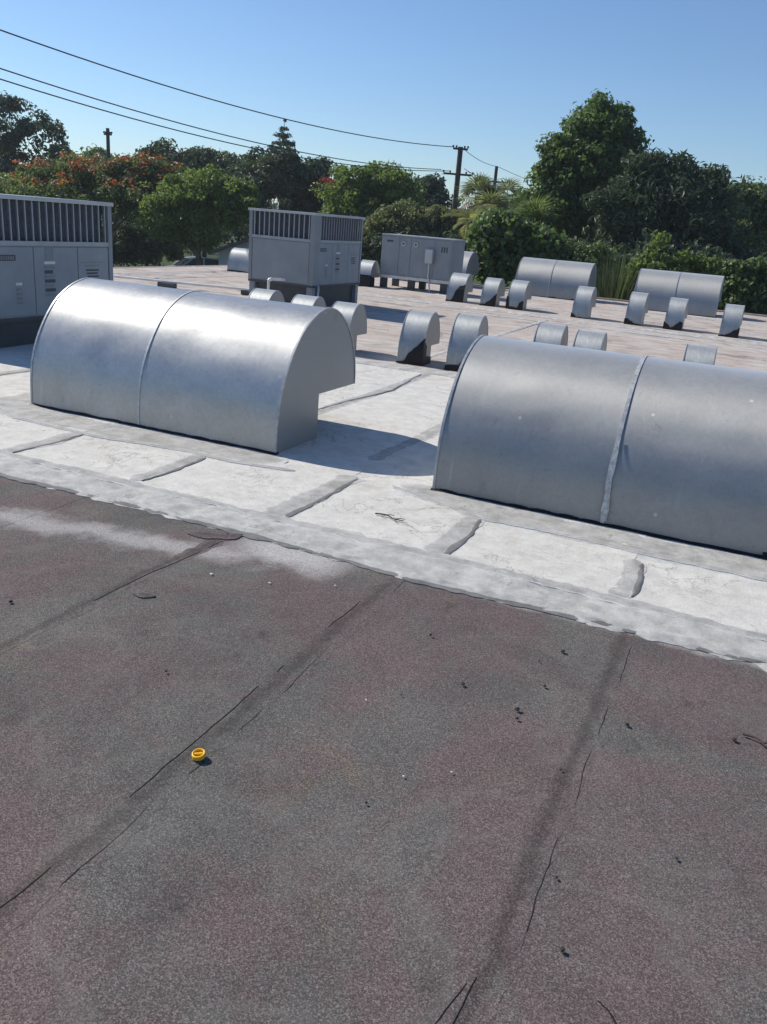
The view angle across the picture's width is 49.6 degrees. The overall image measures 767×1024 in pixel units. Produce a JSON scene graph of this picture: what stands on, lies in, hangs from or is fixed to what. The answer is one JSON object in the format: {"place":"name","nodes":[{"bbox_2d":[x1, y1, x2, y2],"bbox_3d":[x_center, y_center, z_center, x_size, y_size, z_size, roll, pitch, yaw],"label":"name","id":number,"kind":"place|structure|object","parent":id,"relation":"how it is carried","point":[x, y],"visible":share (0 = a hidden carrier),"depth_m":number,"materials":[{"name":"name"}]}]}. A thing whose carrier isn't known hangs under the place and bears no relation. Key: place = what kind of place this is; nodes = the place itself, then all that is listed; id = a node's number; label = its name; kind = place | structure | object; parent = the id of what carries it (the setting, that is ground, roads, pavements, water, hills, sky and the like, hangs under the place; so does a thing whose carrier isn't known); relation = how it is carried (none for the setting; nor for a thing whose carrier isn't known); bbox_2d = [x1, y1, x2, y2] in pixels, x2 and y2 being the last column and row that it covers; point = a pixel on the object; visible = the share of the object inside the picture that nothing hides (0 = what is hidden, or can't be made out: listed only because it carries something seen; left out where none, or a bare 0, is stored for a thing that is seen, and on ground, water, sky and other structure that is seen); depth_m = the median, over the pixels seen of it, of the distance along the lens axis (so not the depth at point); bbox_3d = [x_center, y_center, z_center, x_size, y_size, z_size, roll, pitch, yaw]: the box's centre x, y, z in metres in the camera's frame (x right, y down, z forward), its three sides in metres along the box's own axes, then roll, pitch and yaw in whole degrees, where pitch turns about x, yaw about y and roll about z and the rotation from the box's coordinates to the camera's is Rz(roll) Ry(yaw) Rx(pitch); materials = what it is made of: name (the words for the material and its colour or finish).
{"place":"outdoors","nodes":[
{"label":"outdoors","id":0,"kind":"place"},
{"bbox_2d":[247,184,315,188],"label":"power line","id":1,"kind":"object","parent":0,"point":[282,187],"visible":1,"depth_m":42.06,"materials":[{"name":"metal"}]},
{"bbox_2d":[0,0,766,210],"label":"sky","id":2,"kind":"structure","parent":0,"point":[489,77],"materials":[{"name":"blue"}]},
{"bbox_2d":[101,222,717,309],"bbox_3d":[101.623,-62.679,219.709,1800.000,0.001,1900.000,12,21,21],"label":"ground","id":3,"kind":"structure","parent":0,"point":[164,262],"depth_m":90.23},
{"bbox_2d":[0,90,71,177],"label":"broadleaf tree","id":4,"kind":"object","parent":3,"relation":"on","point":[11,139],"visible":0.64,"depth_m":53.40,"materials":[{"name":"green plant"}]},
{"bbox_2d":[31,143,129,205],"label":"broadleaf tree","id":5,"kind":"object","parent":3,"relation":"on","point":[93,151],"visible":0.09,"depth_m":69.88,"materials":[{"name":"green plant"}]},
{"bbox_2d":[0,149,188,238],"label":"flame tree","id":6,"kind":"object","parent":3,"relation":"on","point":[120,183],"visible":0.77,"depth_m":43.62,"materials":[{"name":"green plant"}]},
{"bbox_2d":[99,128,113,266],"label":"utility pole","id":7,"kind":"object","parent":3,"relation":"on","point":[107,133],"visible":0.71,"depth_m":51.75,"materials":[{"name":"brown wood"}]},
{"bbox_2d":[101,221,191,266],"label":"undergrowth","id":8,"kind":"object","parent":3,"relation":"on","point":[131,245],"visible":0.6,"depth_m":48.48,"materials":[{"name":"green plant"}]},
{"bbox_2d":[91,137,253,256],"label":"broadleaf tree","id":9,"kind":"object","parent":3,"relation":"on","point":[198,158],"visible":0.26,"depth_m":57.96,"materials":[{"name":"green plant"}]},
{"bbox_2d":[127,163,260,265],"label":"broadleaf tree","id":10,"kind":"object","parent":3,"relation":"on","point":[193,197],"visible":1,"depth_m":41.80,"materials":[{"name":"green plant"}]},
{"bbox_2d":[169,256,218,265],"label":"parked car","id":11,"kind":"object","parent":3,"relation":"on","point":[188,261],"visible":0.2,"depth_m":60.38,"materials":[{"name":"paint"}]},
{"bbox_2d":[101,207,288,261],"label":"undergrowth","id":12,"kind":"object","parent":3,"relation":"on","point":[244,232],"visible":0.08,"depth_m":66.55,"materials":[{"name":"green plant"}]},
{"bbox_2d":[209,238,248,264],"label":"house","id":13,"kind":"structure","parent":3,"relation":"on","point":[224,252],"depth_m":49.80,"materials":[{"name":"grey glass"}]},
{"bbox_2d":[77,189,471,239],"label":"distant wood","id":14,"kind":"object","parent":3,"relation":"on","point":[273,205],"visible":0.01,"depth_m":102.58,"materials":[{"name":"blue plant"}]},
{"bbox_2d":[224,143,333,214],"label":"broadleaf tree","id":15,"kind":"object","parent":3,"relation":"on","point":[276,170],"visible":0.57,"depth_m":52.66,"materials":[{"name":"green plant"}]},
{"bbox_2d":[267,119,295,204],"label":"norfolk pine","id":16,"kind":"object","parent":3,"relation":"on","point":[283,136],"visible":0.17,"depth_m":69.50,"materials":[{"name":"green plant"}]},
{"bbox_2d":[311,176,336,198],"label":"flame tree","id":17,"kind":"object","parent":3,"relation":"on","point":[323,180],"visible":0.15,"depth_m":51.78,"materials":[{"name":"green plant"}]},
{"bbox_2d":[308,161,426,224],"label":"broadleaf tree","id":18,"kind":"object","parent":3,"relation":"on","point":[366,192],"visible":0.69,"depth_m":45.90,"materials":[{"name":"green plant"}]},
{"bbox_2d":[357,197,469,260],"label":"broadleaf tree","id":19,"kind":"object","parent":3,"relation":"on","point":[394,217],"visible":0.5,"depth_m":42.70,"materials":[{"name":"green plant"}]},
{"bbox_2d":[361,229,467,267],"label":"undergrowth","id":20,"kind":"object","parent":3,"relation":"on","point":[377,247],"visible":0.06,"depth_m":41.96,"materials":[{"name":"green plant"}]},
{"bbox_2d":[411,172,463,210],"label":"broadleaf tree","id":21,"kind":"object","parent":3,"relation":"on","point":[435,193],"visible":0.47,"depth_m":53.36,"materials":[{"name":"green plant"}]},
{"bbox_2d":[443,145,473,208],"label":"utility pole","id":22,"kind":"object","parent":3,"relation":"on","point":[457,174],"visible":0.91,"depth_m":45.31,"materials":[{"name":"brown wood"}]},
{"bbox_2d":[0,78,427,170],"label":"power line","id":23,"kind":"object","parent":22,"relation":"attached to","point":[191,133],"visible":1,"depth_m":28.72,"materials":[{"name":"metal"}]},
{"bbox_2d":[0,68,440,169],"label":"power line","id":24,"kind":"object","parent":22,"relation":"attached to","point":[193,126],"visible":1,"depth_m":28.76,"materials":[{"name":"metal"}]},
{"bbox_2d":[0,29,453,146],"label":"power line","id":25,"kind":"object","parent":22,"relation":"attached to","point":[200,95],"visible":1,"depth_m":28.95,"materials":[{"name":"metal"}]},
{"bbox_2d":[440,204,496,243],"bbox_3d":[3.417,-9.847,35.777,2.468,6.599,2.085,7,19,6],"label":"feather palm","id":26,"kind":"object","parent":3,"relation":"on","point":[466,217],"visible":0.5,"depth_m":34.90,"materials":[{"name":"green plant"}]},
{"bbox_2d":[455,171,500,276],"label":"fan palm","id":27,"kind":"object","parent":3,"relation":"on","point":[480,182],"visible":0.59,"depth_m":42.61,"materials":[{"name":"green plant"}]},
{"bbox_2d":[465,187,516,224],"bbox_3d":[4.687,-11.142,38.428,2.620,7.490,2.660,6,19,5],"label":"fan palm","id":28,"kind":"object","parent":3,"relation":"on","point":[495,199],"visible":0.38,"depth_m":36.95,"materials":[{"name":"green plant"}]},
{"bbox_2d":[488,166,508,207],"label":"utility pole","id":29,"kind":"object","parent":3,"relation":"on","point":[495,172],"visible":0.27,"depth_m":55.47,"materials":[{"name":"brown wood"}]},
{"bbox_2d":[494,176,526,277],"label":"fan palm","id":30,"kind":"object","parent":3,"relation":"on","point":[511,183],"visible":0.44,"depth_m":46.22,"materials":[{"name":"green plant"}]},
{"bbox_2d":[503,189,525,211],"bbox_3d":[6.338,-11.708,40.308,2.133,7.576,2.381,12,21,21],"label":"fan palm","id":31,"kind":"object","parent":3,"relation":"on","point":[511,200],"visible":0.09,"depth_m":39.13,"materials":[{"name":"green plant"}]},
{"bbox_2d":[465,207,565,287],"bbox_3d":[4.364,-7.333,29.134,3.470,6.269,2.299,8,19,10],"label":"shrub","id":32,"kind":"object","parent":3,"relation":"on","point":[502,243],"visible":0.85,"depth_m":27.97,"materials":[{"name":"green plant"}]},
{"bbox_2d":[509,193,562,234],"bbox_3d":[5.941,-9.529,34.645,2.476,7.131,2.335,12,21,21],"label":"fan palm","id":33,"kind":"object","parent":3,"relation":"on","point":[540,212],"visible":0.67,"depth_m":33.43,"materials":[{"name":"green plant"}]},
{"bbox_2d":[534,233,619,285],"bbox_3d":[6.174,-6.805,29.109,3.656,5.569,2.434,12,21,21],"label":"shrub","id":34,"kind":"object","parent":3,"relation":"on","point":[587,252],"visible":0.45,"depth_m":27.90,"materials":[{"name":"green plant"}]},
{"bbox_2d":[511,88,654,239],"bbox_3d":[8.223,-12.002,35.825,6.274,11.318,4.445,5,19,2],"label":"broadleaf tree","id":35,"kind":"object","parent":3,"relation":"on","point":[597,139],"visible":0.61,"depth_m":33.99,"materials":[{"name":"green plant"}]},
{"bbox_2d":[595,251,642,299],"bbox_3d":[7.456,-6.040,27.596,2.649,5.204,2.534,4,19,-1],"label":"tall grass plant","id":36,"kind":"object","parent":3,"relation":"on","point":[612,289],"depth_m":26.64,"materials":[{"name":"green plant"}]},
{"bbox_2d":[518,235,766,272],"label":"undergrowth","id":37,"kind":"object","parent":3,"relation":"on","point":[745,253],"visible":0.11,"depth_m":30.07,"materials":[{"name":"green plant"}]},
{"bbox_2d":[581,147,753,255],"bbox_3d":[10.797,-9.550,32.880,6.496,8.998,4.902,12,21,21],"label":"broadleaf tree","id":38,"kind":"object","parent":3,"relation":"on","point":[648,195],"visible":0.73,"depth_m":31.21,"materials":[{"name":"green plant"}]},
{"bbox_2d":[615,229,724,306],"bbox_3d":[9.286,-6.274,27.758,3.383,5.930,2.467,19,24,36],"label":"shrub","id":39,"kind":"object","parent":3,"relation":"on","point":[691,262],"visible":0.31,"depth_m":26.92,"materials":[{"name":"green plant"}]},
{"bbox_2d":[711,175,766,253],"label":"broadleaf tree","id":40,"kind":"object","parent":3,"relation":"on","point":[755,200],"visible":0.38,"depth_m":38.12,"materials":[{"name":"green plant"}]},
{"bbox_2d":[716,252,766,314],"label":"shrub","id":41,"kind":"object","parent":3,"relation":"on","point":[745,283],"visible":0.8,"depth_m":27.83,"materials":[{"name":"green plant"}]},
{"bbox_3d":[3.059,0.458,10.524,29.660,3.300,32.360,12,21,21],"label":"commercial building","id":42,"kind":"object","parent":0,"visible":0},
{"bbox_2d":[0,265,766,1023],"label":"flat roof","id":43,"kind":"structure","parent":42,"relation":"on","point":[262,863],"depth_m":2.96,"materials":[{"name":"grey asphalt"}]},
{"bbox_2d":[0,194,113,347],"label":"air conditioner","id":44,"kind":"object","parent":43,"relation":"on","point":[51,249],"visible":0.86,"depth_m":9.77,"materials":[{"name":"metal"}]},
{"bbox_2d":[113,275,248,294],"bbox_3d":[-4.876,-5.003,18.152,5.199,0.146,0.289,9,20,11],"label":"roof pipe","id":45,"kind":"object","parent":43,"relation":"on","point":[173,284],"visible":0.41,"depth_m":17.99,"materials":[{"name":"plastic"}]},
{"bbox_2d":[29,277,355,454],"bbox_3d":[-1.609,-1.332,7.038,2.442,1.033,1.328,12,21,21],"label":"vent hood","id":46,"kind":"object","parent":43,"relation":"on","point":[259,375],"visible":1,"depth_m":6.57,"materials":[{"name":"metal"}]},
{"bbox_2d":[192,748,205,760],"bbox_3d":[-0.603,0.791,2.711,0.045,0.015,0.045,-3,28,-5],"label":"plastic cap","id":47,"kind":"object","parent":43,"relation":"on","point":[198,754],"visible":1,"depth_m":2.71,"materials":[{"name":"yellow plastic"}]},
{"bbox_2d":[227,247,248,272],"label":"roof vent","id":48,"kind":"object","parent":43,"relation":"on","point":[238,259],"visible":0.52,"depth_m":24.22,"materials":[{"name":"metal"}]},
{"bbox_2d":[248,288,284,301],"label":"roof vent","id":49,"kind":"object","parent":43,"relation":"on","point":[266,294],"visible":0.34,"depth_m":11.57,"materials":[{"name":"metal"}]},
{"bbox_2d":[267,277,284,289],"bbox_3d":[-2.086,-4.270,16.113,0.356,0.532,0.081,-3,21,-22],"label":"drain pipe","id":50,"kind":"object","parent":43,"relation":"on","point":[273,279],"visible":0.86,"depth_m":16.01,"materials":[{"name":"plastic"}]},
{"bbox_2d":[248,208,364,305],"bbox_3d":[-1.573,-5.181,17.054,1.500,1.820,2.140,12,21,21],"label":"air conditioner","id":51,"kind":"object","parent":43,"relation":"on","point":[306,253],"visible":0.97,"depth_m":16.24,"materials":[{"name":"metal"}]},
{"bbox_2d":[291,294,326,307],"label":"roof vent","id":52,"kind":"object","parent":43,"relation":"on","point":[308,300],"visible":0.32,"depth_m":11.34,"materials":[{"name":"metal"}]},
{"bbox_2d":[332,301,366,351],"bbox_3d":[-0.508,-2.511,11.264,0.364,0.645,0.662,12,20,20],"label":"roof vent","id":53,"kind":"object","parent":43,"relation":"on","point":[354,315],"visible":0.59,"depth_m":11.14,"materials":[{"name":"metal"}]},
{"bbox_2d":[358,259,379,286],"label":"roof vent","id":54,"kind":"object","parent":43,"relation":"on","point":[369,271],"visible":0.84,"depth_m":22.73,"materials":[{"name":"metal"}]},
{"bbox_2d":[375,513,404,521],"bbox_3d":[0.039,0.027,5.059,0.198,0.017,0.078,22,26,40],"label":"twig","id":55,"kind":"object","parent":43,"relation":"on","point":[382,514],"visible":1,"depth_m":5.06,"materials":[{"name":"wood"}]},
{"bbox_2d":[396,309,439,365],"bbox_3d":[0.474,-2.298,10.871,0.364,0.652,0.662,12,20,19],"label":"roof vent","id":56,"kind":"object","parent":43,"relation":"on","point":[420,334],"visible":1,"depth_m":10.67,"materials":[{"name":"metal"}]},
{"bbox_2d":[378,233,465,293],"bbox_3d":[1.036,-6.851,22.895,2.110,1.410,1.162,12,21,21],"label":"air handler","id":57,"kind":"object","parent":43,"relation":"on","point":[412,259],"visible":0.91,"depth_m":22.46,"materials":[{"name":"grey metal"}]},
{"bbox_2d":[399,251,478,284],"bbox_3d":[1.743,-7.812,26.386,2.272,1.049,1.328,12,21,21],"label":"vent hood","id":58,"kind":"object","parent":43,"relation":"on","point":[470,263],"visible":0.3,"depth_m":25.84,"materials":[{"name":"metal"}]},
{"bbox_2d":[445,272,472,302],"bbox_3d":[1.888,-5.537,20.467,0.464,0.668,0.662,13,21,22],"label":"roof vent","id":59,"kind":"object","parent":43,"relation":"on","point":[460,286],"visible":1,"depth_m":20.27,"materials":[{"name":"metal"}]},
{"bbox_2d":[444,313,487,371],"bbox_3d":[1.084,-2.178,10.623,0.364,0.682,0.662,12,20,19],"label":"roof vent","id":60,"kind":"object","parent":43,"relation":"on","point":[467,330],"visible":0.73,"depth_m":10.42,"materials":[{"name":"metal"}]},
{"bbox_2d":[479,277,504,306],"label":"roof vent","id":61,"kind":"object","parent":43,"relation":"on","point":[493,291],"visible":1,"depth_m":19.87,"materials":[{"name":"metal"}]},
{"bbox_2d":[505,279,531,309],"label":"roof vent","id":62,"kind":"object","parent":43,"relation":"on","point":[519,294],"visible":1,"depth_m":19.55,"materials":[{"name":"metal"}]},
{"bbox_2d":[533,322,567,345],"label":"roof vent","id":63,"kind":"object","parent":43,"relation":"on","point":[547,333],"visible":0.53,"depth_m":10.06,"materials":[{"name":"metal"}]},
{"bbox_2d":[515,257,596,299],"bbox_3d":[5.097,-6.908,24.578,2.152,1.049,1.331,12,21,21],"label":"vent hood","id":64,"kind":"object","parent":43,"relation":"on","point":[556,279],"visible":0.81,"depth_m":24.14,"materials":[{"name":"metal"}]},
{"bbox_2d":[570,286,596,318],"bbox_3d":[4.576,-4.777,18.891,0.394,0.685,0.662,13,21,23],"label":"roof vent","id":65,"kind":"object","parent":43,"relation":"on","point":[584,302],"visible":1,"depth_m":18.69,"materials":[{"name":"metal"}]},
{"bbox_2d":[573,329,606,350],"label":"roof vent","id":66,"kind":"object","parent":43,"relation":"on","point":[590,340],"visible":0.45,"depth_m":9.89,"materials":[{"name":"metal"}]},
{"bbox_2d":[430,335,766,559],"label":"vent hood","id":67,"kind":"object","parent":43,"relation":"on","point":[670,449],"visible":1,"depth_m":5.25,"materials":[{"name":"metal"}]},
{"bbox_2d":[623,291,649,325],"bbox_3d":[5.622,-4.508,18.370,0.384,0.681,0.662,13,21,23],"label":"roof vent","id":68,"kind":"object","parent":43,"relation":"on","point":[637,307],"visible":1,"depth_m":18.17,"materials":[{"name":"metal"}]},
{"bbox_2d":[662,297,688,330],"bbox_3d":[6.359,-4.306,18.009,0.394,0.651,0.662,13,21,23],"label":"roof vent","id":69,"kind":"object","parent":43,"relation":"on","point":[676,313],"visible":1,"depth_m":17.80,"materials":[{"name":"metal"}]},
{"bbox_2d":[634,268,724,317],"bbox_3d":[8.061,-6.019,22.721,2.192,1.049,1.331,12,21,21],"label":"vent hood","id":70,"kind":"object","parent":43,"relation":"on","point":[702,293],"visible":0.83,"depth_m":22.28,"materials":[{"name":"metal"}]},
{"bbox_2d":[683,344,717,364],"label":"roof vent","id":71,"kind":"object","parent":43,"relation":"on","point":[700,354],"visible":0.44,"depth_m":9.43,"materials":[{"name":"metal"}]},
{"bbox_2d":[718,303,744,337],"bbox_3d":[7.313,-4.021,17.423,0.394,0.645,0.662,13,21,22],"label":"roof vent","id":72,"kind":"object","parent":43,"relation":"on","point":[732,319],"visible":1,"depth_m":17.21,"materials":[{"name":"metal"}]},
{"bbox_2d":[743,732,766,747],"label":"twig","id":73,"kind":"object","parent":43,"relation":"on","point":[755,737],"visible":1,"depth_m":3.05,"materials":[{"name":"wood"}]}
]}

